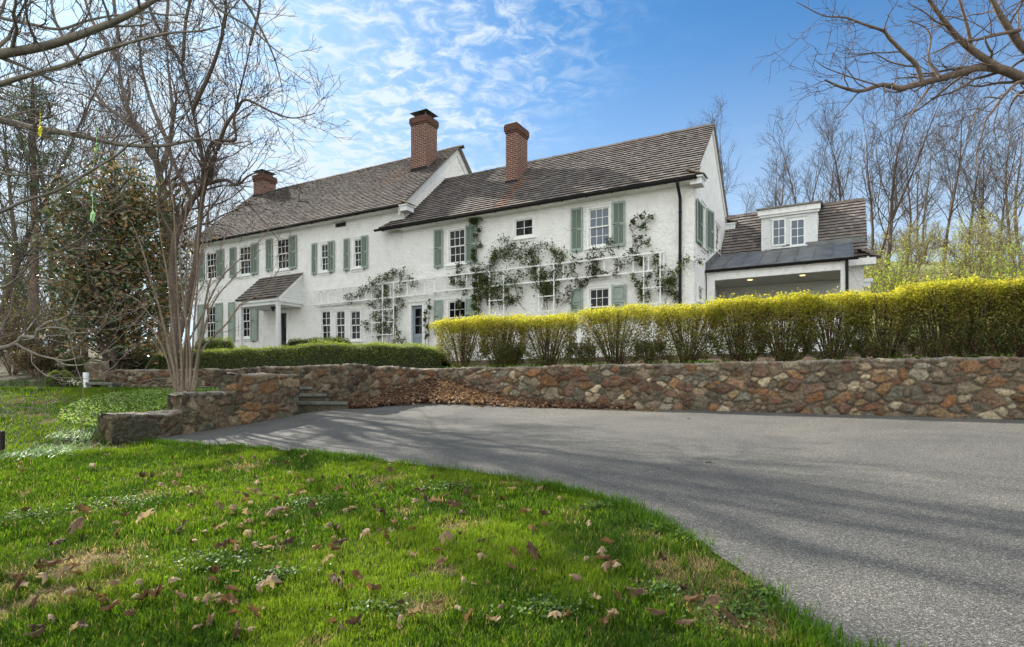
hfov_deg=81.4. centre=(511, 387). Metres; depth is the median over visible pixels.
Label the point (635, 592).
dead leaf
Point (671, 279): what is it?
climbing rose
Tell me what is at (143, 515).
dead leaf
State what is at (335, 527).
dead leaf
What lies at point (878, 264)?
budding shrub
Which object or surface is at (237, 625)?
dead leaf
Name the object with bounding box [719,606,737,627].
dead leaf
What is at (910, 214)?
bare woodland tree
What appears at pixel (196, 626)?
dead leaf
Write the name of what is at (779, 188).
bare woodland tree
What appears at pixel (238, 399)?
stepped stone wall
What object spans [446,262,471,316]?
climbing ivy
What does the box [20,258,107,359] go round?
woodland shrub
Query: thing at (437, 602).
dead leaf
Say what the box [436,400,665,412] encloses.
leaf litter
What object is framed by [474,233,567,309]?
climbing rose
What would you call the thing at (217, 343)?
boxwood shrub
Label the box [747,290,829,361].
hedge shrub
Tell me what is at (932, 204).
bare woodland tree
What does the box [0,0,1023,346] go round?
sky
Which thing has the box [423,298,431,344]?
climbing ivy
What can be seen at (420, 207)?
stone house
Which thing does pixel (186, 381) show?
crape myrtle tree
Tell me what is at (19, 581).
dead leaf
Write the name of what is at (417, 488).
dead leaf
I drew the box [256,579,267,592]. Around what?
dead leaf
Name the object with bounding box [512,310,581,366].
hedge shrub
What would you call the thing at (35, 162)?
tree
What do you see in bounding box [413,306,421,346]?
door
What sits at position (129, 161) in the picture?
bare woodland tree
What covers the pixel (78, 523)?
dead leaf
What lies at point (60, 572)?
dead leaf
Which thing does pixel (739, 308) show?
hedge shrub
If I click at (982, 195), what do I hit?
bare woodland tree
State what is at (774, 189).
bare woodland tree
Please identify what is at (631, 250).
climbing rose
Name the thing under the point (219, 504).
dead leaf
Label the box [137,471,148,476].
dead leaf
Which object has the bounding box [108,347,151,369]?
woodland shrub
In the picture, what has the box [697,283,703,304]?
window
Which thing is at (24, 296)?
woodland shrub
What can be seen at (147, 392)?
clover
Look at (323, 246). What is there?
window
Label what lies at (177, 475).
dead leaf
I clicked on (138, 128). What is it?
bare ash tree
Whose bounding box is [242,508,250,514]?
dead leaf
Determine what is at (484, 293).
climbing rose
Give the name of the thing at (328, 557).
dead leaf
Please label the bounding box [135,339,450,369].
boxwood hedge
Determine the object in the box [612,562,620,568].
dead leaf
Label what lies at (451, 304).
window
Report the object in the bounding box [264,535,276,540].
dead leaf
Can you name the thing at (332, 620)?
dead leaf
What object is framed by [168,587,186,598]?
dead leaf
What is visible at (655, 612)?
dead leaf
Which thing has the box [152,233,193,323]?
woodland shrub
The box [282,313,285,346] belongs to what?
door
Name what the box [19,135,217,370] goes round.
evergreen magnolia tree
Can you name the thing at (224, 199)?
bare woodland tree
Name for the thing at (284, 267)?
window
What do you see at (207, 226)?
bare woodland tree
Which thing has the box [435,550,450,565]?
dead leaf
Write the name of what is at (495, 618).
dead leaf
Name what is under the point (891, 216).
bare woodland tree
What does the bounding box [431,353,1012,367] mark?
ground cover
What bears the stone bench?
on the ground at (20, 379)
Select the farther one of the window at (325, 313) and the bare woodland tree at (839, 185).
the bare woodland tree at (839, 185)
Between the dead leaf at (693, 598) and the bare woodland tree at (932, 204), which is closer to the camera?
the dead leaf at (693, 598)
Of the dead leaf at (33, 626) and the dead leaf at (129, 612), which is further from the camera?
the dead leaf at (129, 612)
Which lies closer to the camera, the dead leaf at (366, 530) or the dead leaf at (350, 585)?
the dead leaf at (350, 585)
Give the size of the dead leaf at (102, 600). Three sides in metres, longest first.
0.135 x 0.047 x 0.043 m
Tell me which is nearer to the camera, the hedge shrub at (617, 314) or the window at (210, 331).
the hedge shrub at (617, 314)
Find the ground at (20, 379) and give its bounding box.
[0,261,1023,646]
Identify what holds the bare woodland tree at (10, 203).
on the ground at (20, 379)
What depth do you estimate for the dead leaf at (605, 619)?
2.68 m
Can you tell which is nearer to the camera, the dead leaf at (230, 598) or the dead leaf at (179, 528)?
the dead leaf at (230, 598)
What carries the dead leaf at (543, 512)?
on the ground at (20, 379)
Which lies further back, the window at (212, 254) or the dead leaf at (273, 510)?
the window at (212, 254)
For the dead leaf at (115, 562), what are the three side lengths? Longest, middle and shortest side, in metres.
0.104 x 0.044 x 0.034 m
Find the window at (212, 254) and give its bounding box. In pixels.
[205,249,217,283]
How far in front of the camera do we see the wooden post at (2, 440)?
8.43 m
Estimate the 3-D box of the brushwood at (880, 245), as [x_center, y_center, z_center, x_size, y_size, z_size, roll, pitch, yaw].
[23.516,-9.054,38.060,3.364,2.588,3.928,0,0,0]
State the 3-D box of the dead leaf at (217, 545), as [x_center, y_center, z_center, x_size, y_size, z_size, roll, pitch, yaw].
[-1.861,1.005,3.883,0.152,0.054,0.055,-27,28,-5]
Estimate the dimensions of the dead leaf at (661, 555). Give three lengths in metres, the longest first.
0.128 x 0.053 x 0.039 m
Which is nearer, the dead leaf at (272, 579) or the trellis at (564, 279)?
the dead leaf at (272, 579)
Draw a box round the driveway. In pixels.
[126,400,1023,646]
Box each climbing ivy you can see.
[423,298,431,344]
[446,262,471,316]
[468,217,483,315]
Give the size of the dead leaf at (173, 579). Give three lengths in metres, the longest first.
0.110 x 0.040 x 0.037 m
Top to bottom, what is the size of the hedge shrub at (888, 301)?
1.558 m
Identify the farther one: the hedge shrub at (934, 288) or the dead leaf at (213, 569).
the hedge shrub at (934, 288)
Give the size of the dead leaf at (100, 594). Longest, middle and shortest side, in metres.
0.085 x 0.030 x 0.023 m
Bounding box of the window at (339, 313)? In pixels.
[333,308,346,339]
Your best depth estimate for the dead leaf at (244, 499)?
5.09 m
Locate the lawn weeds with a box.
[0,476,791,641]
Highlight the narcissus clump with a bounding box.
[67,378,81,387]
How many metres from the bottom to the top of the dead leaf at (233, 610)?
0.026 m
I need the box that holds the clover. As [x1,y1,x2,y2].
[59,387,218,425]
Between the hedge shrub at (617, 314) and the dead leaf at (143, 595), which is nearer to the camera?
the dead leaf at (143, 595)
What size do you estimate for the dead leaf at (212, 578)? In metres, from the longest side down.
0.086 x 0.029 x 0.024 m
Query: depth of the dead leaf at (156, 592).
3.07 m
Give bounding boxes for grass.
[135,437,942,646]
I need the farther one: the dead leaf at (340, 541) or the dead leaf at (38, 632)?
the dead leaf at (340, 541)
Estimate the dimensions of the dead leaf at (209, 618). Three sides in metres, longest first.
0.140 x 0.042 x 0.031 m
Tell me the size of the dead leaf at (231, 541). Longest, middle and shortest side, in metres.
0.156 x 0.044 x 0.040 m
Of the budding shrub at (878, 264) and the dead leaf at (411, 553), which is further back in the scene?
the budding shrub at (878, 264)
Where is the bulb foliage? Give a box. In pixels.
[0,426,116,460]
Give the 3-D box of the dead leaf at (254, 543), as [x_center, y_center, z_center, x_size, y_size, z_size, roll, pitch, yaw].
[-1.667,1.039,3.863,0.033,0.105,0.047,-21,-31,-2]
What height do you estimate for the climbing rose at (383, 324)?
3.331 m
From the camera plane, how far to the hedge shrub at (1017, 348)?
9.75 m
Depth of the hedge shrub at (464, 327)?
15.36 m
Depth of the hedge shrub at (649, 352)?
12.92 m
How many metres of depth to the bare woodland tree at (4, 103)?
36.52 m
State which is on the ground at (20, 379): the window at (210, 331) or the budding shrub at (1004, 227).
the budding shrub at (1004, 227)
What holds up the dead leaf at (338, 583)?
on the ground at (20, 379)
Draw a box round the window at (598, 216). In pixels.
[584,202,611,252]
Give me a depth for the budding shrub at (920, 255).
31.54 m
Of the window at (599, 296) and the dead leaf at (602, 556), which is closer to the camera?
the dead leaf at (602, 556)
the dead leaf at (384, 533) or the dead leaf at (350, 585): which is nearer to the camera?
the dead leaf at (350, 585)
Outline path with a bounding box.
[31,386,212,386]
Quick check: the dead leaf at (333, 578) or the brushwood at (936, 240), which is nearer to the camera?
the dead leaf at (333, 578)
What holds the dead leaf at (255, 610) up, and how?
on the ground at (20, 379)
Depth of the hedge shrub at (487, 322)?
14.68 m
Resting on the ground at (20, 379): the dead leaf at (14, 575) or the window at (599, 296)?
the dead leaf at (14, 575)
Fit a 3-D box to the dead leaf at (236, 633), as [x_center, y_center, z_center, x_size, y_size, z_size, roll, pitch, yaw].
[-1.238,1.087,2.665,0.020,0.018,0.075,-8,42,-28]
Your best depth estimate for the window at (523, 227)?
21.86 m
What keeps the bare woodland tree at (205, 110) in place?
on the ground at (20, 379)
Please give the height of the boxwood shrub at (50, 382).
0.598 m
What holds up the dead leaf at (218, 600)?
on the ground at (20, 379)
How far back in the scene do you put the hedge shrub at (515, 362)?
14.65 m
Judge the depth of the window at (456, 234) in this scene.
23.36 m
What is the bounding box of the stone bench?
[85,382,121,387]
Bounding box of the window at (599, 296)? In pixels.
[585,284,612,331]
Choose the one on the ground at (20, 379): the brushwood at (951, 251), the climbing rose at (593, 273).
the brushwood at (951, 251)
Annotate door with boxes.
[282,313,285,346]
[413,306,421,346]
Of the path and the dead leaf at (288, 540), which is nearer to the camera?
the dead leaf at (288, 540)
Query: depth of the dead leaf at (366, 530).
4.02 m
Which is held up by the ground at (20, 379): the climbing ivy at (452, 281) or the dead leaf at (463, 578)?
the dead leaf at (463, 578)
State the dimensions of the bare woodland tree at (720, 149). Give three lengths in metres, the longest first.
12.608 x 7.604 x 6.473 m
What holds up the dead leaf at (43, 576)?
on the ground at (20, 379)
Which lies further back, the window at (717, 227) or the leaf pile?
the window at (717, 227)
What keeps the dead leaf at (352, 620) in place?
on the ground at (20, 379)
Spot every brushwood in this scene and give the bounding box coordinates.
[867,223,912,261]
[875,269,929,291]
[883,216,955,263]
[926,220,1002,264]
[985,221,1023,265]
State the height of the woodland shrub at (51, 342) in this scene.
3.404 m
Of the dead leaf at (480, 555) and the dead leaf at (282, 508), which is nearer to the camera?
the dead leaf at (480, 555)
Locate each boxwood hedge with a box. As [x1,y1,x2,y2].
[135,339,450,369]
[286,335,351,346]
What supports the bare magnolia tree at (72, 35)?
on the ground at (20, 379)
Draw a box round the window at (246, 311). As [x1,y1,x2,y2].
[235,305,250,341]
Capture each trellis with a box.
[313,277,436,344]
[434,251,665,359]
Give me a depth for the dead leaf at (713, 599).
2.83 m
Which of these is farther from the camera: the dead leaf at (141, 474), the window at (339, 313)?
the window at (339, 313)
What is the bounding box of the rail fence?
[869,266,1010,286]
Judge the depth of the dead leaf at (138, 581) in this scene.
3.25 m
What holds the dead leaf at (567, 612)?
on the ground at (20, 379)
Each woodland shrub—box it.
[0,206,62,351]
[0,234,71,349]
[0,287,76,374]
[0,291,95,365]
[0,309,29,356]
[7,343,62,376]
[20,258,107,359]
[50,351,98,375]
[68,229,151,357]
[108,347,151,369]
[137,332,183,353]
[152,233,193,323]
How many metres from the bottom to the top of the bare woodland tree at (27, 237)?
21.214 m
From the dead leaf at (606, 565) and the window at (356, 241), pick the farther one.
the window at (356, 241)
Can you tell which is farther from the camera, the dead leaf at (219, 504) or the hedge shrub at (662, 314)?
the hedge shrub at (662, 314)
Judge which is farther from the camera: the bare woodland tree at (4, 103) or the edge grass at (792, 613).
the bare woodland tree at (4, 103)
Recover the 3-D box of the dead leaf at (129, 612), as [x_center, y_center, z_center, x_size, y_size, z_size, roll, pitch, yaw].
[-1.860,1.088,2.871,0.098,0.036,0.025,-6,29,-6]
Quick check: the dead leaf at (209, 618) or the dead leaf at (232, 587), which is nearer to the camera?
the dead leaf at (209, 618)
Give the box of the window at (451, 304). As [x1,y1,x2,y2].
[444,297,467,339]
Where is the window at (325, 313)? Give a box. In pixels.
[319,308,331,338]
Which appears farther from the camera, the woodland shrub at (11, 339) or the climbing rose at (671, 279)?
the woodland shrub at (11, 339)
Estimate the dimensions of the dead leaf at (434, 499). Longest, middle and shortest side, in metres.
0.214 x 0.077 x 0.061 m
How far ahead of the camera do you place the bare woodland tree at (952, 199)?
38.65 m
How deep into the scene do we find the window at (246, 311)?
29.47 m
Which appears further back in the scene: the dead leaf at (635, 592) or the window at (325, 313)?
the window at (325, 313)
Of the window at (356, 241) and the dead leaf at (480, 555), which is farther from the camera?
the window at (356, 241)
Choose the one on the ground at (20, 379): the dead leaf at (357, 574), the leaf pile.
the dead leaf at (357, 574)
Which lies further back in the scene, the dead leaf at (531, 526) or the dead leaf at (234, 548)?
the dead leaf at (531, 526)
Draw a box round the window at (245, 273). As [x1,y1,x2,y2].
[236,243,252,278]
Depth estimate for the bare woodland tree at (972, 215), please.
45.27 m
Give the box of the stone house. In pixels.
[185,109,881,360]
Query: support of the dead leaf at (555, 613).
on the ground at (20, 379)
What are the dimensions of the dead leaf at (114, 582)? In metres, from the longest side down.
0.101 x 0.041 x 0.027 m
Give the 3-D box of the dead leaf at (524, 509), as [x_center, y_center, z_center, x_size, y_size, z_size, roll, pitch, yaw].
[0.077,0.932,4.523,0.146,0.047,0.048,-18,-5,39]
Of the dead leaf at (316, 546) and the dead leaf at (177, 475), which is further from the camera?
the dead leaf at (177, 475)
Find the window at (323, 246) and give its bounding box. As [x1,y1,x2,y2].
[317,241,329,275]
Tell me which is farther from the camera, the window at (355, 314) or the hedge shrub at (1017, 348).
the window at (355, 314)
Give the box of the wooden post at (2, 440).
[0,431,4,449]
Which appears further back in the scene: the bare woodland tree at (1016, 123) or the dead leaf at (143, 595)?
the bare woodland tree at (1016, 123)
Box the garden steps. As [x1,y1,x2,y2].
[299,387,347,412]
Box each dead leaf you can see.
[5,571,26,577]
[12,574,28,589]
[19,626,45,640]
[26,622,46,631]
[28,593,39,610]
[32,563,43,568]
[36,572,47,583]
[40,559,61,566]
[48,538,65,545]
[48,614,55,623]
[53,561,71,582]
[60,586,77,596]
[66,516,87,534]
[66,562,80,569]
[69,621,79,633]
[71,570,82,574]
[74,503,91,513]
[77,620,89,631]
[94,592,106,598]
[96,599,120,615]
[97,597,110,605]
[107,579,121,586]
[109,558,120,565]
[123,609,136,615]
[133,579,145,585]
[135,509,155,523]
[135,584,154,599]
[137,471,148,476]
[147,584,163,597]
[167,576,179,584]
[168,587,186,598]
[173,471,187,477]
[175,519,186,531]
[191,623,202,629]
[202,592,216,604]
[205,562,221,573]
[206,605,214,626]
[207,575,218,581]
[211,521,226,532]
[212,598,223,603]
[214,537,237,548]
[215,501,224,508]
[216,592,238,604]
[223,538,241,543]
[224,585,244,592]
[227,608,240,613]
[230,542,237,551]
[234,620,241,628]
[234,628,238,636]
[241,496,249,502]
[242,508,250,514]
[243,527,250,535]
[246,603,264,622]
[249,487,262,492]
[252,540,258,548]
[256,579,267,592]
[259,573,281,588]
[262,545,273,548]
[264,507,278,516]
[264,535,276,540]
[276,505,289,510]
[282,535,300,545]
[307,500,316,508]
[311,544,322,549]
[320,552,336,564]
[324,543,340,550]
[326,617,337,622]
[330,573,342,586]
[331,538,352,545]
[333,523,341,529]
[335,614,362,625]
[337,575,343,590]
[342,584,353,592]
[348,567,362,580]
[360,527,374,538]
[360,582,381,589]
[374,507,387,513]
[382,528,388,540]
[397,614,403,623]
[407,603,422,613]
[408,550,416,556]
[411,498,418,504]
[414,487,425,492]
[422,494,441,503]
[432,599,442,604]
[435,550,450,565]
[438,530,460,544]
[446,499,460,508]
[461,570,465,583]
[462,485,469,494]
[462,608,473,626]
[473,553,486,559]
[486,614,509,622]
[505,561,514,568]
[507,543,518,556]
[519,507,529,512]
[521,535,541,561]
[528,524,535,529]
[535,509,549,514]
[547,610,569,618]
[563,609,571,615]
[569,573,581,580]
[591,591,601,599]
[592,546,606,559]
[593,553,610,559]
[596,536,613,544]
[600,560,610,571]
[600,613,611,626]
[605,608,618,614]
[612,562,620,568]
[614,590,621,600]
[620,585,644,595]
[646,608,665,615]
[656,551,668,561]
[675,619,694,624]
[678,581,691,589]
[684,594,701,601]
[702,594,720,607]
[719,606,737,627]
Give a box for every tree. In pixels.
[0,0,174,322]
[0,0,193,348]
[0,0,322,443]
[0,71,74,359]
[0,78,146,372]
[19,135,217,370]
[20,0,221,352]
[20,69,138,360]
[58,49,259,347]
[74,106,159,337]
[116,155,300,391]
[121,0,360,369]
[174,136,242,267]
[181,159,249,264]
[688,93,743,213]
[736,181,759,212]
[746,141,803,207]
[749,0,1023,219]
[754,170,792,205]
[756,106,866,204]
[806,91,865,201]
[807,136,862,202]
[842,41,993,276]
[855,59,946,274]
[877,122,969,257]
[887,136,948,257]
[911,54,1023,262]
[923,92,1023,258]
[940,103,1021,257]
[955,96,1023,271]
[958,134,1007,259]
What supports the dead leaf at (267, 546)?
on the ground at (20, 379)
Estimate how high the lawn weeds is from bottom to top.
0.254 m
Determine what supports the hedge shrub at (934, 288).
on the ground at (20, 379)
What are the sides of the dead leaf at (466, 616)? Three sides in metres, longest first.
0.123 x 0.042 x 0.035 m
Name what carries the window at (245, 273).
in the stone house
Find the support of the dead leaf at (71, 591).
on the ground at (20, 379)
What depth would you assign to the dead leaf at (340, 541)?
3.85 m
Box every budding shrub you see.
[864,243,931,314]
[864,245,894,292]
[880,210,946,280]
[900,261,961,321]
[927,205,1014,282]
[947,232,1023,322]
[956,184,1023,278]
[1003,232,1023,277]
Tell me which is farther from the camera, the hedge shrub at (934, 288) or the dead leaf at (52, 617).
the hedge shrub at (934, 288)
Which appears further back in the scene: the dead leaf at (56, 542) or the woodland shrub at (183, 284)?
the woodland shrub at (183, 284)
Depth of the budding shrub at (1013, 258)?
25.58 m
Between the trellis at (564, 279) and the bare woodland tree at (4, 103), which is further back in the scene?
the bare woodland tree at (4, 103)
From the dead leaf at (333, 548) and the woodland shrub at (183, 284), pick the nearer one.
the dead leaf at (333, 548)
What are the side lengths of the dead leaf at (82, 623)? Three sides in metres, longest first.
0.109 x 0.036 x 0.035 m
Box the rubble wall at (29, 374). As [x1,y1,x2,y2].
[28,367,62,375]
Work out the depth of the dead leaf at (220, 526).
4.28 m
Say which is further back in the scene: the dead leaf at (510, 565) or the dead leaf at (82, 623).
the dead leaf at (510, 565)
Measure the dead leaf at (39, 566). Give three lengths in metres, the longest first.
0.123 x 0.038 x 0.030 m
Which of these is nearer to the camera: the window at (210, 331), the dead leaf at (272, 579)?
the dead leaf at (272, 579)
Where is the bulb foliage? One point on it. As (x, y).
(37, 450)
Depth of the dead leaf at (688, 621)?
2.63 m
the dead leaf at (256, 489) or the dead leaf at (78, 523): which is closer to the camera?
the dead leaf at (78, 523)
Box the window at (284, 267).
[274,235,290,273]
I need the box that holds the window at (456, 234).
[445,224,467,268]
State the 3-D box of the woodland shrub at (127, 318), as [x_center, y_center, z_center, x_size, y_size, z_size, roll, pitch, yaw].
[-23.034,-5.753,34.194,5.481,8.159,4.653,0,0,20]
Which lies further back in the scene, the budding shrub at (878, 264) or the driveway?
the budding shrub at (878, 264)
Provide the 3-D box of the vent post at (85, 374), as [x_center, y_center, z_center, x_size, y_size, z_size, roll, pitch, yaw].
[-11.169,-0.170,15.600,0.140,0.446,0.140,0,0,0]
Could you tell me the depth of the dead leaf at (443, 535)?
3.82 m
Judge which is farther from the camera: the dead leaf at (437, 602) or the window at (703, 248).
the window at (703, 248)
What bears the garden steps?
on the ground at (20, 379)
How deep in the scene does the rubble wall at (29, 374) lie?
20.38 m
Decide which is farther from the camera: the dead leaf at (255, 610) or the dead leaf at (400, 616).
the dead leaf at (255, 610)
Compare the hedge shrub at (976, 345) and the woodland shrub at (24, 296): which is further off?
the woodland shrub at (24, 296)
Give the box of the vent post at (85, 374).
[83,372,88,387]
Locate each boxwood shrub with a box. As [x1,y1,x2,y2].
[44,369,78,387]
[194,336,235,350]
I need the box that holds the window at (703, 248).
[701,199,707,253]
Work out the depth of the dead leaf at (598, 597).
2.90 m
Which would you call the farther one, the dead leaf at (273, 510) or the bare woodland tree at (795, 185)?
the bare woodland tree at (795, 185)
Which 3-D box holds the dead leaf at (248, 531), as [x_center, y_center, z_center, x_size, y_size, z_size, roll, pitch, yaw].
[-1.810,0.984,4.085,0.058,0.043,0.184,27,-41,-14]
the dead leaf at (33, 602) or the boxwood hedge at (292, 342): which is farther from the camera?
the boxwood hedge at (292, 342)
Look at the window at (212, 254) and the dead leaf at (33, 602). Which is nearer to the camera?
the dead leaf at (33, 602)
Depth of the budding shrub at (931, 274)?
23.83 m
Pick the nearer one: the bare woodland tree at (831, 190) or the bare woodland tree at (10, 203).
the bare woodland tree at (10, 203)
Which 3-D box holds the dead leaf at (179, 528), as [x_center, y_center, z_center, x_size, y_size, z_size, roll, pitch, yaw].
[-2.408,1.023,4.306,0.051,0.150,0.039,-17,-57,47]
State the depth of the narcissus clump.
15.78 m
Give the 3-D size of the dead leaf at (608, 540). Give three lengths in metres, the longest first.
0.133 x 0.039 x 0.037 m
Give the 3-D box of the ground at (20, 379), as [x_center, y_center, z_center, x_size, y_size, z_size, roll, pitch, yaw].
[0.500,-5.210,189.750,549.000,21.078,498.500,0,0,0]
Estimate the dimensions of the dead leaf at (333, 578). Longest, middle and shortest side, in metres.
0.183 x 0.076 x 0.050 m
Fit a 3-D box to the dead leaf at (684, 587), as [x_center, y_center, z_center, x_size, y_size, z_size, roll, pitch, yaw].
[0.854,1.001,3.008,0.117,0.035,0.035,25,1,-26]
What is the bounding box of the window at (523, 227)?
[511,215,535,242]
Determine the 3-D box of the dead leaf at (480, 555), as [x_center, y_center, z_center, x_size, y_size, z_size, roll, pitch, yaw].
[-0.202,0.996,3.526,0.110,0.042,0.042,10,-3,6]
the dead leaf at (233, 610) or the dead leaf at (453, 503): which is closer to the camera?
the dead leaf at (233, 610)
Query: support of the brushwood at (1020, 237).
on the ground at (20, 379)
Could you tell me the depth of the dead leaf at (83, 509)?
4.84 m
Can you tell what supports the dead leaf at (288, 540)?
on the ground at (20, 379)
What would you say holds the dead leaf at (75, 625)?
on the ground at (20, 379)
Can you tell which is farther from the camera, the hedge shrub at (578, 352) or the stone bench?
the stone bench
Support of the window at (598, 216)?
in the stone house
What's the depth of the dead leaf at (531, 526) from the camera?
4.10 m
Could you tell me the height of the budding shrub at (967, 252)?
4.549 m
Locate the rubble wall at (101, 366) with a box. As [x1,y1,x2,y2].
[84,360,121,379]
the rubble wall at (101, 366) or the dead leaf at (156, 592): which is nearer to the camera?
the dead leaf at (156, 592)
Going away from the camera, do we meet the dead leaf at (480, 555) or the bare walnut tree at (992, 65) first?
the dead leaf at (480, 555)
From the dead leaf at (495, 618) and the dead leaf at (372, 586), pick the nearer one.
the dead leaf at (495, 618)
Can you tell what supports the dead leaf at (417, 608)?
on the ground at (20, 379)
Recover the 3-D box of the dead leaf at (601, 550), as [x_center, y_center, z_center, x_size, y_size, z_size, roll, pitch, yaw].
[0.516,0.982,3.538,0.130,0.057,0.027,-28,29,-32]
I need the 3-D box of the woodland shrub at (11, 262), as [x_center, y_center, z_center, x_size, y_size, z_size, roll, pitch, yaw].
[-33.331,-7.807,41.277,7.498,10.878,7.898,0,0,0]
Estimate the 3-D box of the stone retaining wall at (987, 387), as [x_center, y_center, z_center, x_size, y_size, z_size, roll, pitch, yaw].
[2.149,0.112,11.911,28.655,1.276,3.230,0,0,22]
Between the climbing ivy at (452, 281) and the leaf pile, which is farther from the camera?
the climbing ivy at (452, 281)
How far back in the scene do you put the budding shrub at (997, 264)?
24.27 m
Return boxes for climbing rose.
[343,266,419,345]
[472,269,517,314]
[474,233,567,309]
[556,236,647,307]
[625,210,654,300]
[630,250,704,306]
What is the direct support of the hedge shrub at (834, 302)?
on the ground at (20, 379)
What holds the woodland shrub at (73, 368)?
on the ground at (20, 379)
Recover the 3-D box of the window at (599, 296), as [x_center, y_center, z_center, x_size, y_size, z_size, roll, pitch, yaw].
[3.002,-2.721,20.441,0.987,1.599,0.185,0,0,29]
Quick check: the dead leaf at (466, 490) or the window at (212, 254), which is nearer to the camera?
the dead leaf at (466, 490)
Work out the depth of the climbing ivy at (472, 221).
22.59 m
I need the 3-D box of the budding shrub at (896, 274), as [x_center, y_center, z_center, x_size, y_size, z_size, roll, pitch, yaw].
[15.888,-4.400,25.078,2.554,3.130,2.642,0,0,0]
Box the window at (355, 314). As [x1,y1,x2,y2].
[348,308,362,344]
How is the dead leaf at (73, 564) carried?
on the ground at (20, 379)
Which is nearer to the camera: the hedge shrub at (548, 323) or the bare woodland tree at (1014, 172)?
the hedge shrub at (548, 323)
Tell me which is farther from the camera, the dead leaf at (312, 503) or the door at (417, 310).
the door at (417, 310)
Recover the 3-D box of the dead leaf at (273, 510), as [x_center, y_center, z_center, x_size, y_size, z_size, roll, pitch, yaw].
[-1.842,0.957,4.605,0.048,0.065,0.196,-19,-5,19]
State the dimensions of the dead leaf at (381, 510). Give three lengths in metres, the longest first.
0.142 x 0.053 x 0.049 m
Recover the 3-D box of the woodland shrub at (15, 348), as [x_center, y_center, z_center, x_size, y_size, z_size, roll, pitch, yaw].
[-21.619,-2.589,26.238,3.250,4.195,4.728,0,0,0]
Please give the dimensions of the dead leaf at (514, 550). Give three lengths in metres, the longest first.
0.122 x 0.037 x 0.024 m
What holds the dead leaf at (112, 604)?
on the ground at (20, 379)
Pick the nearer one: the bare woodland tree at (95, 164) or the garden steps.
the garden steps
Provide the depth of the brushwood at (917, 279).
27.72 m
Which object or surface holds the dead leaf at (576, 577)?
on the ground at (20, 379)
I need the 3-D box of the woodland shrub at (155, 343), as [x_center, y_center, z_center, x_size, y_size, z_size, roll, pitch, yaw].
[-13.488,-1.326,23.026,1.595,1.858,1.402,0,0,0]
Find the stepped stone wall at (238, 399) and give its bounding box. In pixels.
[97,372,299,444]
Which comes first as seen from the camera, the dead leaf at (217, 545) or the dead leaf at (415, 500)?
the dead leaf at (217, 545)
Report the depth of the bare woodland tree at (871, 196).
33.26 m
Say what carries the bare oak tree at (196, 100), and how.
on the ground at (20, 379)
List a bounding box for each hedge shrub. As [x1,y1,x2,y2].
[428,311,493,367]
[472,310,532,367]
[494,342,525,366]
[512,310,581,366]
[563,339,597,364]
[575,299,653,364]
[632,334,666,363]
[648,297,726,363]
[704,293,776,361]
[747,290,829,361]
[795,286,872,359]
[844,285,936,358]
[894,273,982,358]
[938,273,1023,357]
[982,272,1023,357]
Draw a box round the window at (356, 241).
[350,235,363,271]
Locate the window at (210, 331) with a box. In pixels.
[204,304,214,340]
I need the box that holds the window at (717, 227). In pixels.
[715,220,720,255]
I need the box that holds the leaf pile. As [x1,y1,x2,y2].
[348,377,635,409]
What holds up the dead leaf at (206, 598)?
on the ground at (20, 379)
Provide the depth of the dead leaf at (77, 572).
3.46 m
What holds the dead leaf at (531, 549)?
on the ground at (20, 379)
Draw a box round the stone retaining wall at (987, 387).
[105,356,1023,419]
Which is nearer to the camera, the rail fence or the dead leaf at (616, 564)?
the dead leaf at (616, 564)
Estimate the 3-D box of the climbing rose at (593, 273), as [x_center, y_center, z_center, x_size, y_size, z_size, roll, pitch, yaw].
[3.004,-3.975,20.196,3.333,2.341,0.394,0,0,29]
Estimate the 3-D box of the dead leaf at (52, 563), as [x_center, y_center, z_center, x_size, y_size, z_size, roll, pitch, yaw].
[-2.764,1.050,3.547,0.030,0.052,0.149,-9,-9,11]
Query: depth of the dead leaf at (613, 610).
2.74 m
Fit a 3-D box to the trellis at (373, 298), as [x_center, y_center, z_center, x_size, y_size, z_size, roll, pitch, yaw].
[-6.009,-2.656,25.241,6.713,3.412,0.336,0,0,29]
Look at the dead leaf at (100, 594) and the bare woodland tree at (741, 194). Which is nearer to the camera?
the dead leaf at (100, 594)
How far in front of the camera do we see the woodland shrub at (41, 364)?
19.36 m
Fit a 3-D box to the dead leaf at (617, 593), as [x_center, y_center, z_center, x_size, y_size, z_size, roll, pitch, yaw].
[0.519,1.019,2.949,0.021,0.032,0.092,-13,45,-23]

